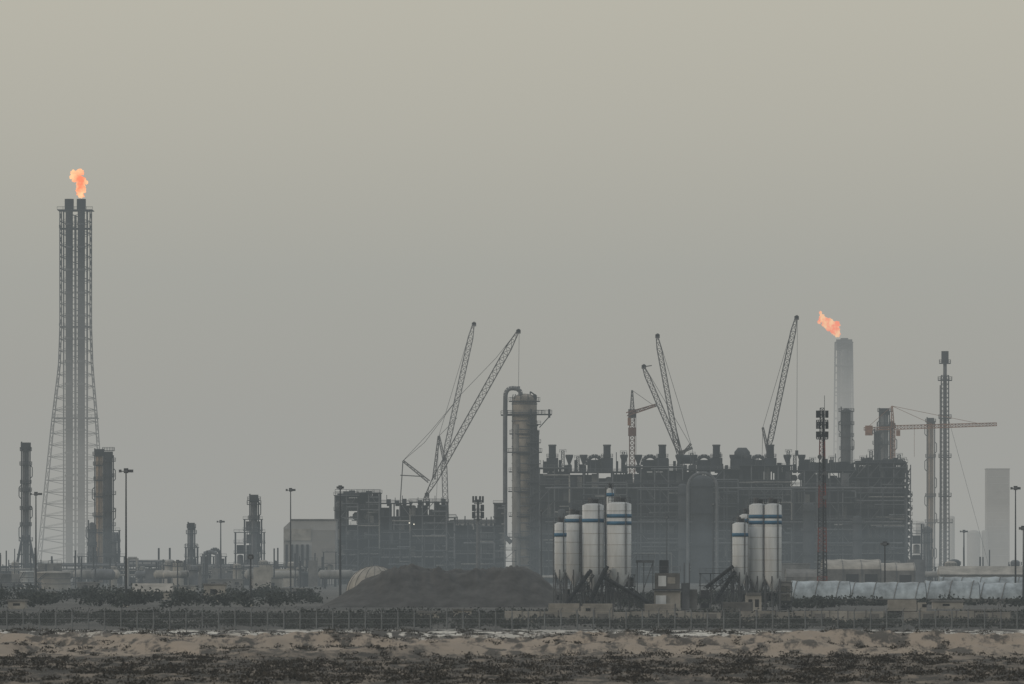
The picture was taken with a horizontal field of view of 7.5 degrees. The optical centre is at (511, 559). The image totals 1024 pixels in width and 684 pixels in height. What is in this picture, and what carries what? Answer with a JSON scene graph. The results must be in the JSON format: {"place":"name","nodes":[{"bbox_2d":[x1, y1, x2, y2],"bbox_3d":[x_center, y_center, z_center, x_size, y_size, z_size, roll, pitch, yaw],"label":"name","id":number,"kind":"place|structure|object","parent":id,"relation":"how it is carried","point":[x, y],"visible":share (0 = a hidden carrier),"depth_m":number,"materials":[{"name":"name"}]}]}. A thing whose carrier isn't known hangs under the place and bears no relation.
{"place":"outdoors","nodes":[
{"label":"outdoors","id":0,"kind":"place"},
{"bbox_2d":[6,599,28,607],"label":"site building","id":1,"kind":"structure","parent":0,"point":[17,603],"depth_m":1700.00,"materials":[{"name":"concrete"}]},
{"bbox_2d":[76,582,100,590],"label":"site building","id":2,"kind":"structure","parent":0,"point":[84,584],"depth_m":2600.00,"materials":[{"name":"concrete"}]},
{"bbox_2d":[86,520,97,581],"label":"process column","id":3,"kind":"structure","parent":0,"point":[91,532],"depth_m":3558.85,"materials":[{"name":"grey metal"}]},
{"bbox_2d":[92,448,105,582],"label":"process column","id":4,"kind":"structure","parent":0,"point":[99,479],"depth_m":3598.59,"materials":[{"name":"metal"}]},
{"bbox_2d":[102,447,115,582],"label":"process column","id":5,"kind":"structure","parent":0,"point":[108,476],"depth_m":3618.39,"materials":[{"name":"metal"}]},
{"bbox_2d":[108,530,119,567],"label":"process column","id":6,"kind":"structure","parent":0,"point":[115,542],"depth_m":3558.86,"materials":[{"name":"grey metal"}]},
{"bbox_2d":[132,583,173,599],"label":"site building","id":7,"kind":"structure","parent":0,"point":[161,586],"depth_m":2102.68,"materials":[{"name":"concrete"}]},
{"bbox_2d":[173,585,197,590],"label":"site building","id":8,"kind":"structure","parent":0,"point":[188,586],"depth_m":2700.00,"materials":[{"name":"concrete"}]},
{"bbox_2d":[203,583,227,601],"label":"site building","id":9,"kind":"structure","parent":0,"point":[209,587],"depth_m":2000.00,"materials":[{"name":"concrete"}]},
{"bbox_2d":[247,494,260,563],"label":"process column","id":10,"kind":"structure","parent":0,"point":[253,500],"depth_m":3298.74,"materials":[{"name":"grey metal"}]},
{"bbox_2d":[416,611,440,619],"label":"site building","id":11,"kind":"structure","parent":0,"point":[425,612],"depth_m":1399.70,"materials":[{"name":"concrete"}]},
{"bbox_2d":[450,520,493,568],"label":"substation building","id":12,"kind":"structure","parent":0,"point":[474,528],"depth_m":3600.00,"materials":[{"name":"metal"}]},
{"bbox_2d":[0,563,1023,683],"bbox_3d":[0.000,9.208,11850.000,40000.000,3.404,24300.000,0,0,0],"label":"ground","id":13,"kind":"structure","parent":0,"point":[813,641],"depth_m":881.99,"materials":[{"name":"sand"}]},
{"bbox_2d":[0,574,11,588],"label":"storage tank","id":14,"kind":"object","parent":13,"relation":"on","point":[7,577],"visible":0.77,"depth_m":2818.08,"materials":[{"name":"metal"}]},
{"bbox_2d":[0,579,41,590],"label":"pipe support frame","id":15,"kind":"object","parent":13,"relation":"on","point":[20,584],"visible":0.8,"depth_m":2699.50,"materials":[{"name":"metal"}]},
{"bbox_2d":[16,442,33,567],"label":"process column","id":16,"kind":"structure","parent":13,"relation":"on","point":[26,507],"depth_m":3498.74,"materials":[{"name":"grey metal"}]},
{"bbox_2d":[19,571,33,588],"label":"storage tank","id":17,"kind":"object","parent":13,"relation":"on","point":[25,576],"visible":0.69,"depth_m":2837.66,"materials":[{"name":"metal"}]},
{"bbox_2d":[30,492,41,594],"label":"mast light","id":18,"kind":"object","parent":13,"relation":"on","point":[35,494],"visible":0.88,"depth_m":2299.82,"materials":[{"name":"metal"}]},
{"bbox_2d":[33,571,70,588],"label":"storage tank","id":19,"kind":"object","parent":13,"relation":"on","point":[56,579],"visible":0.77,"depth_m":2814.44,"materials":[{"name":"metal"}]},
{"bbox_2d":[37,199,99,567],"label":"flare stack","id":20,"kind":"object","parent":13,"relation":"on","point":[81,416],"visible":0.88,"depth_m":4598.10,"materials":[{"name":"metal"}]},
{"bbox_2d":[69,169,87,197],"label":"gas flame","id":21,"kind":"object","parent":20,"relation":"on","point":[78,179],"visible":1,"depth_m":4598.53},
{"bbox_2d":[77,554,124,583],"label":"pipe support frame","id":22,"kind":"object","parent":13,"relation":"on","point":[106,581],"visible":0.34,"depth_m":3500.94,"materials":[{"name":"metal"}]},
{"bbox_2d":[119,468,132,606],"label":"mast light","id":23,"kind":"object","parent":13,"relation":"on","point":[126,471],"visible":0.94,"depth_m":1779.83,"materials":[{"name":"metal"}]},
{"bbox_2d":[185,522,197,564],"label":"process column","id":24,"kind":"structure","parent":13,"relation":"on","point":[191,545],"depth_m":3298.94,"materials":[{"name":"grey metal"}]},
{"bbox_2d":[208,547,221,563],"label":"bent duct","id":25,"kind":"object","parent":13,"relation":"on","point":[209,555],"visible":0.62,"depth_m":3339.43,"materials":[{"name":"metal"}]},
{"bbox_2d":[217,520,224,578],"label":"mast light","id":26,"kind":"object","parent":13,"relation":"on","point":[220,521],"visible":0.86,"depth_m":2999.78,"materials":[{"name":"metal"}]},
{"bbox_2d":[207,579,244,588],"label":"site building","id":27,"kind":"structure","parent":13,"relation":"on","point":[234,583],"depth_m":2900.00,"materials":[{"name":"concrete"}]},
{"bbox_2d":[234,529,265,577],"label":"pipe support frame","id":28,"kind":"object","parent":13,"relation":"on","point":[243,549],"visible":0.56,"depth_m":3312.00,"materials":[{"name":"metal"}]},
{"bbox_2d":[247,554,253,605],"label":"mast light","id":29,"kind":"object","parent":13,"relation":"on","point":[250,556],"visible":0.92,"depth_m":1799.85,"materials":[{"name":"metal"}]},
{"bbox_2d":[243,516,262,561],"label":"pipe support frame","id":30,"kind":"object","parent":13,"relation":"on","point":[247,523],"visible":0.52,"depth_m":3329.80,"materials":[{"name":"metal"}]},
{"bbox_2d":[251,577,283,588],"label":"site building","id":31,"kind":"structure","parent":13,"relation":"on","point":[277,582],"depth_m":2900.00,"materials":[{"name":"concrete"}]},
{"bbox_2d":[1,550,557,584],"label":"pipe rack","id":32,"kind":"object","parent":13,"relation":"on","point":[133,562],"visible":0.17,"depth_m":3249.95,"materials":[{"name":"metal"}]},
{"bbox_2d":[286,488,295,594],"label":"mast light","id":33,"kind":"object","parent":13,"relation":"on","point":[290,490],"visible":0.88,"depth_m":2399.79,"materials":[{"name":"metal"}]},
{"bbox_2d":[284,519,337,583],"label":"turbine hall","id":34,"kind":"structure","parent":13,"relation":"on","point":[311,537],"depth_m":3399.60,"materials":[{"name":"concrete"}]},
{"bbox_2d":[323,552,336,569],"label":"pipe support frame","id":35,"kind":"object","parent":13,"relation":"on","point":[330,566],"visible":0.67,"depth_m":3302.38,"materials":[{"name":"metal"}]},
{"bbox_2d":[337,485,343,595],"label":"mast light","id":36,"kind":"object","parent":13,"relation":"on","point":[340,487],"visible":0.87,"depth_m":2199.77,"materials":[{"name":"metal"}]},
{"bbox_2d":[346,566,387,590],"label":"storage dome","id":37,"kind":"structure","parent":13,"relation":"on","point":[359,576],"depth_m":2056.25,"materials":[{"name":"concrete"}]},
{"bbox_2d":[333,489,505,583],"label":"steel process structure","id":38,"kind":"object","parent":13,"relation":"on","point":[377,535],"visible":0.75,"depth_m":3456.00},
{"bbox_2d":[319,563,562,606],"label":"gravel stockpile","id":39,"kind":"object","parent":13,"relation":"on","point":[411,585],"visible":0.89,"depth_m":1769.43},
{"bbox_2d":[436,322,475,520],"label":"crawler crane","id":40,"kind":"object","parent":13,"relation":"on","point":[456,394],"visible":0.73,"depth_m":3678.74,"materials":[{"name":"white paint"}]},
{"bbox_2d":[400,329,520,556],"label":"crawler crane","id":41,"kind":"object","parent":13,"relation":"on","point":[422,476],"visible":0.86,"depth_m":3619.21,"materials":[{"name":"grey paint"}]},
{"bbox_2d":[472,496,483,568],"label":"telecom mast","id":42,"kind":"object","parent":13,"relation":"on","point":[479,516],"visible":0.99,"depth_m":2699.38,"materials":[{"name":"grey metal"}]},
{"bbox_2d":[0,547,1021,588],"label":"utility equipment","id":43,"kind":"object","parent":13,"relation":"on","point":[191,574],"visible":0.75,"depth_m":3003.88,"materials":[{"name":"metal"}]},
{"bbox_2d":[0,625,1023,683],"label":"desert shrubs","id":44,"kind":"object","parent":13,"relation":"on","point":[437,675],"visible":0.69,"depth_m":746.11,"materials":[{"name":"plant"}]},
{"bbox_2d":[0,604,1023,628],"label":"roadside hedge","id":45,"kind":"object","parent":13,"relation":"on","point":[422,623],"visible":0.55,"depth_m":1280.69,"materials":[{"name":"green plant"}]},
{"bbox_2d":[0,580,1023,607],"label":"distant trees","id":46,"kind":"object","parent":13,"relation":"on","point":[236,595],"visible":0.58,"depth_m":1846.25,"materials":[{"name":"green plant"}]},
{"bbox_2d":[0,607,1023,629],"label":"perimeter fence","id":47,"kind":"object","parent":13,"relation":"on","point":[546,618],"visible":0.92,"depth_m":1199.97,"materials":[{"name":"metal"}]},
{"bbox_2d":[501,386,551,573],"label":"distillation column","id":48,"kind":"structure","parent":13,"relation":"on","point":[525,491],"depth_m":3534.43,"materials":[{"name":"grey metal"}]},
{"bbox_2d":[553,517,566,602],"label":"cement silo","id":49,"kind":"object","parent":13,"relation":"on","point":[559,547],"visible":0.98,"depth_m":1655.11,"materials":[{"name":"white paint"}]},
{"bbox_2d":[549,603,590,611],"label":"truck","id":50,"kind":"object","parent":13,"relation":"on","point":[563,605],"visible":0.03,"depth_m":1370.00,"materials":[{"name":"metal"}]},
{"bbox_2d":[563,509,582,603],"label":"cement silo","id":51,"kind":"object","parent":13,"relation":"on","point":[573,523],"visible":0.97,"depth_m":1659.18,"materials":[{"name":"white paint"}]},
{"bbox_2d":[574,580,604,609],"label":"steel platform","id":52,"kind":"structure","parent":13,"relation":"on","point":[588,597],"depth_m":1674.95,"materials":[{"name":"metal"}]},
{"bbox_2d":[582,498,603,603],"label":"cement silo","id":53,"kind":"object","parent":13,"relation":"on","point":[593,535],"visible":0.95,"depth_m":1656.18,"materials":[{"name":"white paint"}]},
{"bbox_2d":[581,603,613,611],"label":"shipping container","id":54,"kind":"object","parent":13,"relation":"on","point":[601,606],"visible":0.5,"depth_m":1450.00,"materials":[{"name":"metal"}]},
{"bbox_2d":[605,482,613,603],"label":"cement silo","id":55,"kind":"object","parent":13,"relation":"on","point":[609,494],"visible":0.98,"depth_m":1665.50,"materials":[{"name":"white paint"}]},
{"bbox_2d":[605,496,631,609],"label":"cement silo","id":56,"kind":"object","parent":13,"relation":"on","point":[619,517],"visible":0.98,"depth_m":1654.95,"materials":[{"name":"white paint"}]},
{"bbox_2d":[611,574,635,609],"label":"steel platform","id":57,"kind":"structure","parent":13,"relation":"on","point":[632,581],"depth_m":1676.00,"materials":[{"name":"metal"}]},
{"bbox_2d":[626,390,656,479],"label":"tower crane","id":58,"kind":"object","parent":13,"relation":"on","point":[631,412],"visible":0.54,"depth_m":3658.00,"materials":[{"name":"orange paint"}]},
{"bbox_2d":[565,565,738,610],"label":"conveyor","id":59,"kind":"object","parent":13,"relation":"on","point":[718,596],"visible":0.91,"depth_m":1653.65,"materials":[{"name":"metal"}]},
{"bbox_2d":[643,604,675,611],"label":"shipping container","id":60,"kind":"object","parent":13,"relation":"on","point":[659,606],"visible":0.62,"depth_m":1440.00,"materials":[{"name":"metal"}]},
{"bbox_2d":[629,554,696,609],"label":"concrete batching plant","id":61,"kind":"object","parent":13,"relation":"on","point":[665,579],"visible":0.73,"depth_m":1658.30,"materials":[{"name":"white paint"}]},
{"bbox_2d":[642,364,692,465],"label":"crawler crane","id":62,"kind":"object","parent":13,"relation":"on","point":[681,451],"visible":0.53,"depth_m":3639.01,"materials":[{"name":"white paint"}]},
{"bbox_2d":[655,333,691,454],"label":"crawler crane","id":63,"kind":"object","parent":13,"relation":"on","point":[657,335],"visible":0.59,"depth_m":3668.82,"materials":[{"name":"white paint"}]},
{"bbox_2d":[699,568,732,609],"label":"steel platform","id":64,"kind":"structure","parent":13,"relation":"on","point":[704,594],"depth_m":1674.90,"materials":[{"name":"metal"}]},
{"bbox_2d":[539,445,912,582],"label":"furnace process unit","id":65,"kind":"object","parent":13,"relation":"on","point":[867,511],"visible":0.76,"depth_m":3594.46,"materials":[{"name":"grey metal"}]},
{"bbox_2d":[721,602,752,613],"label":"shipping container","id":66,"kind":"object","parent":13,"relation":"on","point":[737,604],"visible":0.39,"depth_m":1500.00,"materials":[{"name":"metal"}]},
{"bbox_2d":[731,517,747,601],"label":"cement silo","id":67,"kind":"object","parent":13,"relation":"on","point":[739,545],"visible":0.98,"depth_m":1654.71,"materials":[{"name":"white paint"}]},
{"bbox_2d":[738,508,752,601],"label":"cement silo","id":68,"kind":"object","parent":13,"relation":"on","point":[744,515],"visible":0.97,"depth_m":1661.75,"materials":[{"name":"white paint"}]},
{"bbox_2d":[745,593,760,610],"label":"site cabin","id":69,"kind":"object","parent":13,"relation":"on","point":[755,598],"visible":0.79,"depth_m":1640.00,"materials":[{"name":"concrete"}]},
{"bbox_2d":[747,498,766,609],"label":"cement silo","id":70,"kind":"object","parent":13,"relation":"on","point":[756,543],"visible":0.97,"depth_m":1656.27,"materials":[{"name":"white paint"}]},
{"bbox_2d":[505,610,1010,622],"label":"precast wall","id":71,"kind":"structure","parent":13,"relation":"on","point":[863,614],"depth_m":1340.00,"materials":[{"name":"concrete"}]},
{"bbox_2d":[762,498,781,609],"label":"cement silo","id":72,"kind":"object","parent":13,"relation":"on","point":[772,545],"visible":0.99,"depth_m":1655.40,"materials":[{"name":"white paint"}]},
{"bbox_2d":[753,577,792,609],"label":"steel platform","id":73,"kind":"structure","parent":13,"relation":"on","point":[785,597],"depth_m":1676.00,"materials":[{"name":"metal"}]},
{"bbox_2d":[762,315,798,479],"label":"crawler crane","id":74,"kind":"object","parent":13,"relation":"on","point":[796,319],"visible":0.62,"depth_m":3638.81,"materials":[{"name":"white paint"}]},
{"bbox_2d":[791,580,849,603],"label":"membrane shed","id":75,"kind":"structure","parent":13,"relation":"on","point":[810,589],"depth_m":1901.41,"materials":[{"name":"fabric"}]},
{"bbox_2d":[816,396,828,580],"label":"telecom tower","id":76,"kind":"structure","parent":13,"relation":"on","point":[821,434],"depth_m":2049.18,"materials":[{"name":"metal"}]},
{"bbox_2d":[833,338,854,477],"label":"flare stack","id":77,"kind":"object","parent":13,"relation":"on","point":[843,347],"visible":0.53,"depth_m":6998.21,"materials":[{"name":"grey metal"}]},
{"bbox_2d":[817,311,840,336],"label":"gas flame","id":78,"kind":"object","parent":77,"relation":"on","point":[830,325],"visible":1,"depth_m":6997.62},
{"bbox_2d":[880,541,888,581],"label":"mast light","id":79,"kind":"object","parent":13,"relation":"on","point":[884,543],"visible":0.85,"depth_m":1949.86,"materials":[{"name":"metal"}]},
{"bbox_2d":[849,582,925,603],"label":"membrane shed","id":80,"kind":"structure","parent":13,"relation":"on","point":[886,591],"depth_m":1901.00,"materials":[{"name":"fabric"}]},
{"bbox_2d":[888,600,926,613],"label":"truck","id":81,"kind":"object","parent":13,"relation":"on","point":[903,604],"visible":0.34,"depth_m":1490.00,"materials":[{"name":"metal"}]},
{"bbox_2d":[911,524,922,558],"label":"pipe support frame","id":82,"kind":"object","parent":13,"relation":"on","point":[917,539],"visible":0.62,"depth_m":3702.00,"materials":[{"name":"metal"}]},
{"bbox_2d":[923,524,933,580],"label":"process column","id":83,"kind":"structure","parent":13,"relation":"on","point":[926,538],"depth_m":3798.74,"materials":[{"name":"grey metal"}]},
{"bbox_2d":[864,406,996,458],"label":"tower crane","id":84,"kind":"object","parent":13,"relation":"on","point":[868,430],"visible":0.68,"depth_m":3859.04,"materials":[{"name":"orange paint"}]},
{"bbox_2d":[924,417,936,580],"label":"process column","id":85,"kind":"structure","parent":13,"relation":"on","point":[931,522],"depth_m":3998.74,"materials":[{"name":"metal"}]},
{"bbox_2d":[924,580,979,603],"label":"membrane shed","id":86,"kind":"structure","parent":13,"relation":"on","point":[960,589],"depth_m":1901.10,"materials":[{"name":"fabric"}]},
{"bbox_2d":[950,516,954,559],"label":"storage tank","id":87,"kind":"object","parent":13,"relation":"on","point":[952,539],"visible":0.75,"depth_m":4698.20,"materials":[{"name":"metal"}]},
{"bbox_2d":[937,351,988,565],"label":"flare stack","id":88,"kind":"object","parent":13,"relation":"on","point":[945,379],"visible":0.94,"depth_m":3949.14,"materials":[{"name":"grey metal"}]},
{"bbox_2d":[960,530,967,565],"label":"mast light","id":89,"kind":"object","parent":13,"relation":"on","point":[963,531],"visible":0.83,"depth_m":2999.79,"materials":[{"name":"metal"}]},
{"bbox_2d":[967,530,980,565],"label":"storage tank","id":90,"kind":"object","parent":13,"relation":"on","point":[973,546],"visible":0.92,"depth_m":4696.43,"materials":[{"name":"metal"}]},
{"bbox_2d":[938,576,1021,582],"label":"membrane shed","id":91,"kind":"structure","parent":13,"relation":"on","point":[1000,579],"depth_m":2153.61,"materials":[{"name":"fabric"}]},
{"bbox_2d":[982,530,987,565],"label":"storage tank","id":92,"kind":"object","parent":13,"relation":"on","point":[985,539],"visible":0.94,"depth_m":4698.27,"materials":[{"name":"metal"}]},
{"bbox_2d":[978,582,1021,603],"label":"membrane shed","id":93,"kind":"structure","parent":13,"relation":"on","point":[1004,591],"depth_m":1900.88,"materials":[{"name":"fabric"}]},
{"bbox_2d":[1010,486,1020,582],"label":"mast light","id":94,"kind":"object","parent":13,"relation":"on","point":[1015,488],"visible":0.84,"depth_m":2099.80,"materials":[{"name":"metal"}]},
{"bbox_2d":[1019,526,1023,596],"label":"mast light","id":95,"kind":"object","parent":13,"relation":"on","point":[1021,528],"visible":0.86,"depth_m":1899.83,"materials":[{"name":"metal"}]},
{"bbox_2d":[0,0,1023,562],"label":"sky","id":96,"kind":"structure","parent":0,"point":[305,215],"materials":[{"name":"grey"}]},
{"bbox_2d":[775,581,790,594],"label":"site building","id":97,"kind":"structure","parent":0,"point":[786,584],"depth_m":2000.00,"materials":[{"name":"concrete"}]},
{"bbox_2d":[781,563,810,580],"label":"site building","id":98,"kind":"structure","parent":0,"point":[795,566],"depth_m":2900.00,"materials":[{"name":"concrete"}]},
{"bbox_2d":[784,569,821,580],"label":"arched warehouse","id":99,"kind":"structure","parent":0,"point":[804,574],"depth_m":2400.71,"materials":[{"name":"metal"}]},
{"bbox_2d":[838,407,853,485],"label":"process column","id":100,"kind":"structure","parent":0,"point":[847,434],"depth_m":3898.32,"materials":[{"name":"metal"}]},
{"bbox_2d":[820,559,881,582],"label":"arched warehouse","id":101,"kind":"structure","parent":0,"point":[859,570],"depth_m":2500.05,"materials":[{"name":"metal"}]},
{"bbox_2d":[872,429,882,458],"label":"process column","id":102,"kind":"structure","parent":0,"point":[876,442],"depth_m":3848.86,"materials":[{"name":"metal"}]},
{"bbox_2d":[877,408,890,470],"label":"process column","id":103,"kind":"structure","parent":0,"point":[883,421],"depth_m":3898.13,"materials":[{"name":"grey metal"}]},
{"bbox_2d":[887,419,896,458],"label":"process column","id":104,"kind":"structure","parent":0,"point":[892,432],"depth_m":3878.79,"materials":[{"name":"metal"}]},
{"bbox_2d":[881,562,915,582],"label":"arched warehouse","id":105,"kind":"structure","parent":0,"point":[901,572],"depth_m":2600.05,"materials":[{"name":"metal"}]},
{"bbox_2d":[913,522,926,554],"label":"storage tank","id":106,"kind":"object","parent":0,"point":[918,528],"visible":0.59,"depth_m":4397.27,"materials":[{"name":"metal"}]},
{"bbox_2d":[930,600,964,607],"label":"site building","id":107,"kind":"structure","parent":0,"point":[947,603],"depth_m":1700.00,"materials":[{"name":"concrete"}]},
{"bbox_2d":[937,566,1022,576],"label":"site building","id":108,"kind":"structure","parent":0,"point":[976,571],"depth_m":2702.54,"materials":[{"name":"concrete"}]},
{"bbox_2d":[985,468,1009,565],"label":"prilling tower","id":109,"kind":"structure","parent":0,"point":[997,504],"depth_m":4700.00,"materials":[{"name":"grey concrete"}]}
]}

